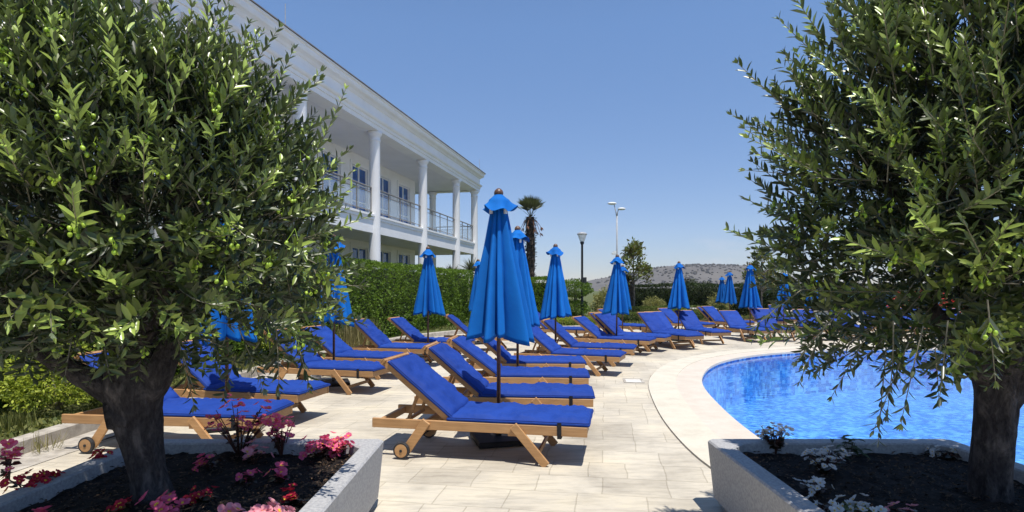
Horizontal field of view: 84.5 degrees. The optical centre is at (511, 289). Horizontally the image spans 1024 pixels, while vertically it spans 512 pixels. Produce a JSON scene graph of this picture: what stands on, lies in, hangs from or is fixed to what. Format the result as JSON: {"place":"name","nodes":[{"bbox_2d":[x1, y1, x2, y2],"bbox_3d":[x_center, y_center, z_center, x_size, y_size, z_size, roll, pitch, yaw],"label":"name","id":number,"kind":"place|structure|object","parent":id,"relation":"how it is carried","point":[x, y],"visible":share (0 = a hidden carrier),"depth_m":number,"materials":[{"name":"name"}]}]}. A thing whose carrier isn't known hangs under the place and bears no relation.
{"place":"outdoors","nodes":[
{"label":"outdoors","id":0,"kind":"place"},
{"bbox_2d":[0,297,747,439],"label":"planting bed","id":1,"kind":"object","parent":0,"point":[588,300],"visible":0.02,"depth_m":7.03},
{"bbox_2d":[0,409,44,432],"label":"grass tuft","id":2,"kind":"object","parent":1,"relation":"on","point":[12,420],"visible":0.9,"depth_m":5.87,"materials":[{"name":"green plant"}]},
{"bbox_2d":[0,340,102,414],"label":"leafy shrub","id":3,"kind":"object","parent":1,"relation":"on","point":[16,389],"visible":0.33,"depth_m":6.49,"materials":[{"name":"green plant"}]},
{"bbox_2d":[0,350,281,440],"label":"ground cover","id":4,"kind":"object","parent":1,"relation":"on","point":[54,421],"visible":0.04,"depth_m":6.58,"materials":[{"name":"green plant"}]},
{"bbox_2d":[0,222,473,408],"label":"clipped hedge","id":5,"kind":"object","parent":1,"relation":"on","point":[392,290],"visible":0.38,"depth_m":17.52,"materials":[{"name":"green plant"}]},
{"bbox_2d":[0,0,485,274],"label":"hotel building","id":6,"kind":"structure","parent":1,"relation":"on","point":[400,157],"depth_m":23.29,"materials":[{"name":"white paint"}]},
{"bbox_2d":[319,146,342,203],"bbox_3d":[-7.608,-4.425,23.536,0.170,2.770,1.800,0,0,13],"label":"window","id":7,"kind":"structure","parent":6,"relation":"in","point":[326,182],"depth_m":23.75,"materials":[{"name":"white paint"}]},
{"bbox_2d":[350,159,368,212],"bbox_3d":[-7.051,-4.425,25.941,0.170,2.770,1.800,0,0,13],"label":"window","id":8,"kind":"structure","parent":6,"relation":"in","point":[359,175],"depth_m":26.10,"materials":[{"name":"white paint"}]},
{"bbox_2d":[350,242,368,259],"bbox_3d":[-7.051,-0.870,25.941,0.170,2.480,1.800,0,0,13],"label":"window","id":9,"kind":"structure","parent":6,"relation":"in","point":[360,253],"depth_m":25.92,"materials":[{"name":"glass"}]},
{"bbox_2d":[380,172,391,218],"bbox_3d":[-6.495,-4.425,28.348,0.170,2.770,1.800,0,0,13],"label":"window","id":10,"kind":"structure","parent":6,"relation":"in","point":[384,183],"depth_m":28.64,"materials":[{"name":"white paint"}]},
{"bbox_2d":[381,247,391,269],"bbox_3d":[-6.495,-0.870,28.348,0.170,2.480,1.800,0,0,13],"label":"window","id":11,"kind":"structure","parent":6,"relation":"in","point":[384,255],"depth_m":28.74,"materials":[{"name":"white paint"}]},
{"bbox_2d":[397,180,410,223],"bbox_3d":[-5.939,-4.425,30.755,0.170,2.770,1.800,0,0,13],"label":"window","id":12,"kind":"structure","parent":6,"relation":"in","point":[402,192],"depth_m":30.94,"materials":[{"name":"white paint"}]},
{"bbox_2d":[397,250,410,271],"bbox_3d":[-5.939,-0.870,30.755,0.170,2.480,1.800,0,0,13],"label":"window","id":13,"kind":"structure","parent":6,"relation":"in","point":[402,257],"depth_m":30.79,"materials":[{"name":"white paint"}]},
{"bbox_2d":[335,316,385,346],"bbox_3d":[-3.835,1.051,14.032,1.319,0.838,1.565,0,0,0],"label":"grass tuft","id":14,"kind":"object","parent":1,"relation":"on","point":[351,337],"visible":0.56,"depth_m":13.71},
{"bbox_2d":[470,276,560,317],"bbox_3d":[0.214,0.406,26.830,4.501,2.189,1.196,0,0,-13],"label":"clipped hedge","id":15,"kind":"object","parent":1,"relation":"on","point":[538,288],"visible":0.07,"depth_m":26.79,"materials":[{"name":"green plant"}]},
{"bbox_2d":[517,195,544,281],"bbox_3d":[0.995,-2.042,33.065,2.082,7.245,1.970,0,0,0],"label":"fan palm","id":16,"kind":"object","parent":1,"relation":"on","point":[528,203],"visible":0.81,"depth_m":32.78,"materials":[{"name":"green plant"}]},
{"bbox_2d":[547,316,597,325],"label":"hedge","id":17,"kind":"object","parent":1,"relation":"on","point":[565,319],"visible":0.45,"depth_m":23.08,"materials":[{"name":"green plant"}]},
{"bbox_2d":[565,278,594,316],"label":"topiary shrub","id":18,"kind":"object","parent":1,"relation":"on","point":[575,303],"visible":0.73,"depth_m":26.00,"materials":[{"name":"green plant"}]},
{"bbox_2d":[577,232,586,315],"bbox_3d":[3.238,-0.600,26.000,0.600,4.140,0.600,0,0,0],"label":"lamp post","id":19,"kind":"object","parent":1,"relation":"on","point":[582,236],"visible":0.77,"depth_m":25.95,"materials":[{"name":"metal"}]},
{"bbox_2d":[423,314,753,330],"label":"lawn grass","id":20,"kind":"structure","parent":1,"relation":"on","point":[639,321],"depth_m":24.07,"materials":[{"name":"green plant"}]},
{"bbox_2d":[589,284,607,311],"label":"variegated shrub","id":21,"kind":"object","parent":1,"relation":"on","point":[598,304],"visible":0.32,"depth_m":26.27,"materials":[{"name":"green plant"}]},
{"bbox_2d":[607,202,624,254],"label":"street light","id":22,"kind":"object","parent":1,"relation":"on","point":[616,251],"visible":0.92,"depth_m":45.95,"materials":[{"name":"grey metal"}]},
{"bbox_2d":[620,236,653,309],"bbox_3d":[6.170,-0.616,28.211,1.965,4.174,1.873,0,0,-40],"label":"magnolia tree","id":23,"kind":"object","parent":1,"relation":"on","point":[633,248],"visible":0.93,"depth_m":27.94,"materials":[{"name":"green plant"}]},
{"bbox_2d":[641,295,666,309],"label":"variegated shrub","id":24,"kind":"object","parent":1,"relation":"on","point":[649,302],"visible":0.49,"depth_m":29.43,"materials":[{"name":"green plant"}]},
{"bbox_2d":[618,310,706,321],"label":"hedge","id":25,"kind":"object","parent":1,"relation":"on","point":[634,317],"visible":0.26,"depth_m":25.93,"materials":[{"name":"green plant"}]},
{"bbox_2d":[623,305,725,316],"bbox_3d":[8.239,1.125,28.529,5.718,0.748,0.668,0,0,-15],"label":"hedge","id":26,"kind":"object","parent":1,"relation":"on","point":[638,308],"visible":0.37,"depth_m":28.26,"materials":[{"name":"green plant"}]},
{"bbox_2d":[706,291,732,309],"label":"variegated shrub","id":27,"kind":"object","parent":1,"relation":"on","point":[713,300],"visible":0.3,"depth_m":30.51,"materials":[{"name":"green plant"}]},
{"bbox_2d":[741,246,781,306],"bbox_3d":[11.979,-0.352,27.025,2.072,3.646,2.061,0,0,38],"label":"magnolia tree","id":28,"kind":"object","parent":1,"relation":"on","point":[756,266],"visible":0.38,"depth_m":26.91,"materials":[{"name":"green plant"}]},
{"bbox_2d":[635,282,963,315],"bbox_3d":[20.159,0.511,32.498,27.876,2.026,1.429,0,0,0],"label":"clipped hedge","id":29,"kind":"object","parent":1,"relation":"on","point":[700,294],"visible":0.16,"depth_m":32.12,"materials":[{"name":"green plant"}]},
{"bbox_2d":[0,323,936,511],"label":"pool deck","id":30,"kind":"structure","parent":0,"point":[630,453],"depth_m":5.30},
{"bbox_2d":[0,367,290,476],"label":"pavement edge","id":31,"kind":"object","parent":30,"relation":"on","point":[35,458],"visible":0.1,"depth_m":5.42,"materials":[{"name":"concrete"}]},
{"bbox_2d":[13,430,68,454],"bbox_3d":[-4.571,1.451,5.452,0.407,0.238,0.404,0,0,0],"label":"grass tuft","id":32,"kind":"object","parent":31,"relation":"on","point":[36,445],"visible":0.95,"depth_m":5.43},
{"bbox_2d":[62,350,293,453],"bbox_3d":[-3.331,1.100,5.698,2.046,0.968,0.812,0,0,6],"label":"sun lounger","id":33,"kind":"object","parent":30,"relation":"on","point":[176,410],"visible":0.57,"depth_m":5.44,"materials":[{"name":"fabric"}]},
{"bbox_2d":[0,439,383,511],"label":"concrete planter","id":34,"kind":"object","parent":30,"relation":"on","point":[348,480],"visible":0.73,"depth_m":3.43,"materials":[{"name":"concrete"}]},
{"bbox_2d":[0,438,24,478],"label":"begonia plant","id":35,"kind":"object","parent":34,"relation":"on","point":[15,452],"visible":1,"depth_m":3.45,"materials":[{"name":"pink plant"}]},
{"bbox_2d":[0,469,64,493],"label":"begonia plant","id":36,"kind":"object","parent":34,"relation":"on","point":[42,477],"visible":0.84,"depth_m":3.17,"materials":[{"name":"red plant"}]},
{"bbox_2d":[87,448,112,458],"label":"begonia plant","id":37,"kind":"object","parent":34,"relation":"on","point":[98,453],"visible":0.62,"depth_m":3.67,"materials":[{"name":"red plant"}]},
{"bbox_2d":[104,496,131,511],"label":"begonia plant","id":38,"kind":"object","parent":34,"relation":"on","point":[121,505],"visible":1,"depth_m":2.93,"materials":[{"name":"red plant"}]},
{"bbox_2d":[135,490,190,511],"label":"begonia plant","id":39,"kind":"object","parent":34,"relation":"on","point":[162,502],"visible":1,"depth_m":2.86,"materials":[{"name":"pink plant"}]},
{"bbox_2d":[0,0,372,504],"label":"olive tree","id":40,"kind":"object","parent":34,"relation":"on","point":[127,85],"visible":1,"depth_m":2.58,"materials":[{"name":"green plant"}]},
{"bbox_2d":[183,485,217,504],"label":"begonia plant","id":41,"kind":"object","parent":34,"relation":"on","point":[197,496],"visible":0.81,"depth_m":3.06,"materials":[{"name":"red plant"}]},
{"bbox_2d":[192,453,224,471],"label":"begonia plant","id":42,"kind":"object","parent":34,"relation":"on","point":[200,462],"visible":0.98,"depth_m":3.65,"materials":[{"name":"pink plant"}]},
{"bbox_2d":[217,502,254,511],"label":"begonia plant","id":43,"kind":"object","parent":34,"relation":"on","point":[231,507],"visible":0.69,"depth_m":2.78,"materials":[{"name":"pink plant"}]},
{"bbox_2d":[204,393,280,454],"bbox_3d":[-1.967,0.973,4.003,0.550,0.411,0.481,0,0,44],"label":"begonia plant","id":44,"kind":"object","parent":34,"relation":"on","point":[249,426],"visible":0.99,"depth_m":3.96,"materials":[{"name":"pink plant"}]},
{"bbox_2d":[235,468,261,483],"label":"begonia plant","id":45,"kind":"object","parent":34,"relation":"on","point":[240,476],"visible":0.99,"depth_m":3.38,"materials":[{"name":"pink plant"}]},
{"bbox_2d":[241,438,273,464],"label":"begonia plant","id":46,"kind":"object","parent":34,"relation":"on","point":[250,451],"visible":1,"depth_m":3.77,"materials":[{"name":"pink plant"}]},
{"bbox_2d":[249,497,295,511],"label":"begonia plant","id":47,"kind":"object","parent":34,"relation":"on","point":[270,506],"visible":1,"depth_m":2.75,"materials":[{"name":"pink plant"}]},
{"bbox_2d":[263,461,289,482],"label":"begonia plant","id":48,"kind":"object","parent":34,"relation":"on","point":[281,474],"visible":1,"depth_m":3.40,"materials":[{"name":"pink plant"}]},
{"bbox_2d":[266,415,295,455],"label":"begonia plant","id":49,"kind":"object","parent":34,"relation":"on","point":[276,426],"visible":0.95,"depth_m":3.97,"materials":[{"name":"pink plant"}]},
{"bbox_2d":[280,483,309,505],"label":"begonia plant","id":50,"kind":"object","parent":34,"relation":"on","point":[288,499],"visible":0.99,"depth_m":3.04,"materials":[{"name":"red plant"}]},
{"bbox_2d":[299,431,340,459],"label":"begonia plant","id":51,"kind":"object","parent":34,"relation":"on","point":[320,448],"visible":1,"depth_m":3.87,"materials":[{"name":"pink plant"}]},
{"bbox_2d":[327,432,354,457],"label":"begonia plant","id":52,"kind":"object","parent":34,"relation":"on","point":[340,448],"visible":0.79,"depth_m":3.92,"materials":[{"name":"pink plant"}]},
{"bbox_2d":[198,224,257,432],"bbox_3d":[-3.270,0.327,6.447,0.659,2.483,0.564,0,0,-36],"label":"patio umbrella","id":53,"kind":"object","parent":30,"relation":"on","point":[226,332],"visible":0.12,"depth_m":6.28,"materials":[{"name":"blue fabric"}]},
{"bbox_2d":[170,340,330,412],"bbox_3d":[-3.351,1.117,7.013,2.046,0.935,0.812,0,0,14],"label":"sun lounger","id":54,"kind":"object","parent":30,"relation":"on","point":[294,391],"visible":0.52,"depth_m":6.79,"materials":[{"name":"fabric"}]},
{"bbox_2d":[257,328,389,394],"bbox_3d":[-2.936,1.108,8.903,2.047,0.951,0.812,0,0,15],"label":"sun lounger","id":55,"kind":"object","parent":30,"relation":"on","point":[316,364],"visible":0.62,"depth_m":8.62,"materials":[{"name":"fabric"}]},
{"bbox_2d":[313,234,354,386],"bbox_3d":[-2.945,0.325,9.323,0.658,2.486,0.671,0,0,-20],"label":"patio umbrella","id":56,"kind":"object","parent":30,"relation":"on","point":[333,381],"visible":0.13,"depth_m":9.25,"materials":[{"name":"blue fabric"}]},
{"bbox_2d":[301,325,411,379],"bbox_3d":[-2.844,1.128,10.320,2.046,0.912,0.812,0,0,15],"label":"sun lounger","id":57,"kind":"object","parent":30,"relation":"on","point":[344,350],"visible":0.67,"depth_m":10.20,"materials":[{"name":"fabric"}]},
{"bbox_2d":[351,318,432,362],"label":"sun lounger","id":58,"kind":"object","parent":30,"relation":"on","point":[375,336],"visible":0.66,"depth_m":11.73,"materials":[{"name":"fabric"}]},
{"bbox_2d":[413,246,445,361],"bbox_3d":[-1.847,0.297,12.598,0.684,2.542,0.647,0,0,44],"label":"patio umbrella","id":59,"kind":"object","parent":30,"relation":"on","point":[428,301],"visible":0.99,"depth_m":12.49,"materials":[{"name":"fabric"}]},
{"bbox_2d":[387,316,475,353],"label":"sun lounger","id":60,"kind":"object","parent":30,"relation":"on","point":[408,330],"visible":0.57,"depth_m":13.21,"materials":[{"name":"fabric"}]},
{"bbox_2d":[0,320,894,461],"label":"kerb","id":61,"kind":"structure","parent":30,"relation":"on","point":[75,430],"depth_m":5.91,"materials":[{"name":"concrete"}]},
{"bbox_2d":[468,259,482,344],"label":"patio umbrella","id":62,"kind":"object","parent":30,"relation":"on","point":[477,264],"visible":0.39,"depth_m":16.30,"materials":[{"name":"blue fabric"}]},
{"bbox_2d":[444,314,510,348],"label":"sun lounger","id":63,"kind":"object","parent":30,"relation":"on","point":[458,323],"visible":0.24,"depth_m":14.41,"materials":[{"name":"fabric"}]},
{"bbox_2d":[372,352,593,466],"bbox_3d":[-0.256,1.117,5.453,2.046,0.935,0.812,0,0,11],"label":"sun lounger","id":64,"kind":"object","parent":30,"relation":"on","point":[441,397],"visible":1,"depth_m":5.25,"materials":[{"name":"fabric"}]},
{"bbox_2d":[466,188,534,448],"bbox_3d":[-0.133,0.257,5.880,0.741,2.623,0.689,0,0,-14],"label":"patio umbrella","id":65,"kind":"object","parent":30,"relation":"on","point":[499,310],"visible":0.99,"depth_m":5.71,"materials":[{"name":"blue fabric"}]},
{"bbox_2d":[414,341,594,420],"bbox_3d":[-0.064,1.108,6.643,2.047,0.951,0.812,0,0,5],"label":"sun lounger","id":66,"kind":"object","parent":30,"relation":"on","point":[459,368],"visible":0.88,"depth_m":6.39,"materials":[{"name":"fabric"}]},
{"bbox_2d":[443,335,589,396],"bbox_3d":[0.079,1.128,8.099,2.046,0.912,0.812,0,0,4],"label":"sun lounger","id":67,"kind":"object","parent":30,"relation":"on","point":[479,357],"visible":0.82,"depth_m":7.83,"materials":[{"name":"fabric"}]},
{"bbox_2d":[466,336,585,376],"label":"sun lounger","id":68,"kind":"object","parent":30,"relation":"on","point":[509,359],"visible":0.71,"depth_m":9.24,"materials":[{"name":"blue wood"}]},
{"bbox_2d":[512,226,539,366],"bbox_3d":[0.093,0.287,8.750,0.680,2.562,0.582,0,0,-4],"label":"patio umbrella","id":69,"kind":"object","parent":30,"relation":"on","point":[520,238],"visible":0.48,"depth_m":8.65,"materials":[{"name":"blue fabric"}]},
{"bbox_2d":[539,244,571,341],"bbox_3d":[0.877,0.322,11.330,0.660,2.493,0.672,0,0,12],"label":"patio umbrella","id":70,"kind":"object","parent":30,"relation":"on","point":[555,303],"visible":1,"depth_m":11.17,"materials":[{"name":"blue fabric"}]},
{"bbox_2d":[538,312,587,337],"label":"sun lounger","id":71,"kind":"object","parent":30,"relation":"on","point":[569,329],"visible":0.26,"depth_m":17.04,"materials":[{"name":"fabric"}]},
{"bbox_2d":[514,326,626,376],"bbox_3d":[1.107,1.117,10.744,2.046,0.935,0.812,0,0,21],"label":"sun lounger","id":72,"kind":"object","parent":30,"relation":"on","point":[549,345],"visible":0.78,"depth_m":10.58,"materials":[{"name":"fabric"}]},
{"bbox_2d":[536,318,636,366],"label":"sun lounger","id":73,"kind":"object","parent":30,"relation":"on","point":[566,337],"visible":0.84,"depth_m":11.84,"materials":[{"name":"fabric"}]},
{"bbox_2d":[571,316,656,355],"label":"sun lounger","id":74,"kind":"object","parent":30,"relation":"on","point":[599,335],"visible":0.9,"depth_m":13.93,"materials":[{"name":"fabric"}]},
{"bbox_2d":[601,254,628,335],"bbox_3d":[2.578,0.345,13.992,0.628,2.446,0.663,0,1,-14],"label":"patio umbrella","id":75,"kind":"object","parent":30,"relation":"on","point":[615,302],"visible":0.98,"depth_m":13.84,"materials":[{"name":"blue fabric"}]},
{"bbox_2d":[584,312,660,350],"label":"sun lounger","id":76,"kind":"object","parent":30,"relation":"on","point":[601,326],"visible":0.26,"depth_m":15.23,"materials":[{"name":"fabric"}]},
{"bbox_2d":[596,308,648,331],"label":"sun lounger","id":77,"kind":"object","parent":30,"relation":"on","point":[631,327],"visible":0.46,"depth_m":18.70,"materials":[{"name":"fabric"}]},
{"bbox_2d":[621,265,631,330],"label":"patio umbrella","id":78,"kind":"object","parent":30,"relation":"on","point":[624,269],"visible":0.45,"depth_m":18.11,"materials":[{"name":"blue fabric"}]},
{"bbox_2d":[589,312,670,351],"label":"sun lounger","id":79,"kind":"object","parent":30,"relation":"on","point":[607,322],"visible":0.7,"depth_m":14.79,"materials":[{"name":"fabric"}]},
{"bbox_2d":[636,312,704,349],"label":"sun lounger","id":80,"kind":"object","parent":30,"relation":"on","point":[653,322],"visible":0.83,"depth_m":15.63,"materials":[{"name":"fabric"}]},
{"bbox_2d":[642,311,699,344],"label":"sun lounger","id":81,"kind":"object","parent":30,"relation":"on","point":[664,319],"visible":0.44,"depth_m":16.66,"materials":[{"name":"fabric"}]},
{"bbox_2d":[668,261,689,341],"bbox_3d":[5.119,0.341,17.386,0.648,2.454,0.696,0,1,-30],"label":"patio umbrella","id":82,"kind":"object","parent":30,"relation":"on","point":[678,300],"visible":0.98,"depth_m":17.26,"materials":[{"name":"blue fabric"}]},
{"bbox_2d":[657,308,714,328],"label":"sun lounger","id":83,"kind":"object","parent":30,"relation":"on","point":[671,316],"visible":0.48,"depth_m":20.49,"materials":[{"name":"fabric"}]},
{"bbox_2d":[674,310,730,344],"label":"sun lounger","id":84,"kind":"object","parent":30,"relation":"on","point":[689,319],"visible":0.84,"depth_m":17.04,"materials":[{"name":"fabric"}]},
{"bbox_2d":[715,276,724,302],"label":"patio umbrella","id":85,"kind":"object","parent":30,"relation":"on","point":[721,288],"visible":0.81,"depth_m":28.90,"materials":[{"name":"blue fabric"}]},
{"bbox_2d":[700,306,754,331],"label":"sun lounger","id":86,"kind":"object","parent":30,"relation":"on","point":[713,314],"visible":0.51,"depth_m":21.76,"materials":[{"name":"fabric"}]},
{"bbox_2d":[721,271,736,309],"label":"patio umbrella","id":87,"kind":"object","parent":30,"relation":"on","point":[729,296],"visible":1,"depth_m":24.87,"materials":[{"name":"blue fabric"}]},
{"bbox_2d":[717,310,772,341],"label":"sun lounger","id":88,"kind":"object","parent":30,"relation":"on","point":[734,320],"visible":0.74,"depth_m":17.93,"materials":[{"name":"fabric"}]},
{"bbox_2d":[738,263,760,336],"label":"patio umbrella","id":89,"kind":"object","parent":30,"relation":"on","point":[749,298],"visible":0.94,"depth_m":18.68,"materials":[{"name":"blue fabric"}]},
{"bbox_2d":[750,308,795,340],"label":"sun lounger","id":90,"kind":"object","parent":30,"relation":"on","point":[759,313],"visible":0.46,"depth_m":18.35,"materials":[{"name":"fabric"}]},
{"bbox_2d":[776,272,790,324],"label":"patio umbrella","id":91,"kind":"object","parent":30,"relation":"on","point":[779,297],"visible":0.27,"depth_m":21.40,"materials":[{"name":"blue fabric"}]},
{"bbox_2d":[649,345,920,468],"bbox_3d":[11.271,1.569,7.933,19.079,0.022,15.864,0,0,0],"label":"pool surround","id":92,"kind":"object","parent":30,"relation":"on","point":[692,432],"visible":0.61,"depth_m":7.52,"materials":[{"name":"stone"}]},
{"bbox_2d":[790,309,831,336],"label":"sun lounger","id":93,"kind":"object","parent":30,"relation":"on","point":[800,318],"visible":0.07,"depth_m":18.74,"materials":[{"name":"fabric"}]},
{"bbox_2d":[702,350,1023,464],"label":"pool basin","id":94,"kind":"object","parent":30,"relation":"in","point":[752,402],"visible":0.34,"depth_m":12.56,"materials":[{"name":"liquid"}]},
{"bbox_2d":[676,347,938,438],"bbox_3d":[11.271,1.591,7.933,18.199,0.049,14.984,0,0,0],"label":"pool coping","id":95,"kind":"object","parent":94,"relation":"on","point":[713,415],"visible":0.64,"depth_m":8.36,"materials":[{"name":"stone"}]},
{"bbox_2d":[708,439,1023,511],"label":"concrete planter","id":96,"kind":"object","parent":30,"relation":"on","point":[753,475],"visible":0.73,"depth_m":3.53,"materials":[{"name":"concrete"}]},
{"bbox_2d":[754,422,793,453],"bbox_3d":[1.868,1.063,4.010,0.239,0.228,0.205,0,0,37],"label":"begonia plant","id":97,"kind":"object","parent":96,"relation":"on","point":[776,443],"visible":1,"depth_m":4.00,"materials":[{"name":"white plant"}]},
{"bbox_2d":[793,476,833,496],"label":"begonia plant","id":98,"kind":"object","parent":96,"relation":"on","point":[814,484],"visible":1,"depth_m":3.19,"materials":[{"name":"white plant"}]},
{"bbox_2d":[805,494,844,511],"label":"begonia plant","id":99,"kind":"object","parent":96,"relation":"on","point":[833,506],"visible":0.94,"depth_m":2.89,"materials":[{"name":"white plant"}]},
{"bbox_2d":[801,445,853,474],"bbox_3d":[1.981,1.078,3.583,0.346,0.201,0.301,0,0,-41],"label":"begonia plant","id":100,"kind":"object","parent":96,"relation":"on","point":[822,467],"visible":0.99,"depth_m":3.56,"materials":[{"name":"white plant"}]},
{"bbox_2d":[830,434,872,459],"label":"leafy seedling","id":101,"kind":"object","parent":96,"relation":"on","point":[855,450],"visible":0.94,"depth_m":3.91,"materials":[{"name":"green plant"}]},
{"bbox_2d":[833,493,887,511],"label":"begonia plant","id":102,"kind":"object","parent":96,"relation":"on","point":[860,506],"visible":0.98,"depth_m":2.91,"materials":[{"name":"white plant"}]},
{"bbox_2d":[723,0,1023,503],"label":"olive tree","id":103,"kind":"object","parent":96,"relation":"on","point":[931,219],"visible":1,"depth_m":2.75,"materials":[{"name":"green plant"}]},
{"bbox_2d":[884,501,918,511],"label":"begonia plant","id":104,"kind":"object","parent":96,"relation":"on","point":[906,509],"visible":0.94,"depth_m":2.88,"materials":[{"name":"green plant"}]},
{"bbox_2d":[925,445,961,459],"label":"begonia plant","id":105,"kind":"object","parent":96,"relation":"on","point":[936,452],"visible":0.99,"depth_m":3.91,"materials":[{"name":"white plant"}]},
{"bbox_2d":[253,0,1023,284],"label":"sky","id":106,"kind":"structure","parent":0,"point":[578,107],"materials":[{"name":"blue"}]},
{"bbox_2d":[566,264,953,290],"bbox_3d":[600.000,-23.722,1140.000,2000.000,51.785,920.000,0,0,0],"label":"hill","id":107,"kind":"structure","parent":0,"point":[659,278],"depth_m":921.90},
{"bbox_2d":[594,263,876,287],"bbox_3d":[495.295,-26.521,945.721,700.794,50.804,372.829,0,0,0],"label":"hill scrub","id":108,"kind":"object","parent":107,"relation":"on","point":[694,272],"visible":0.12,"depth_m":950.00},
{"bbox_2d":[710,351,972,386],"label":"pool water","id":109,"kind":"structure","parent":0,"point":[782,364],"depth_m":11.89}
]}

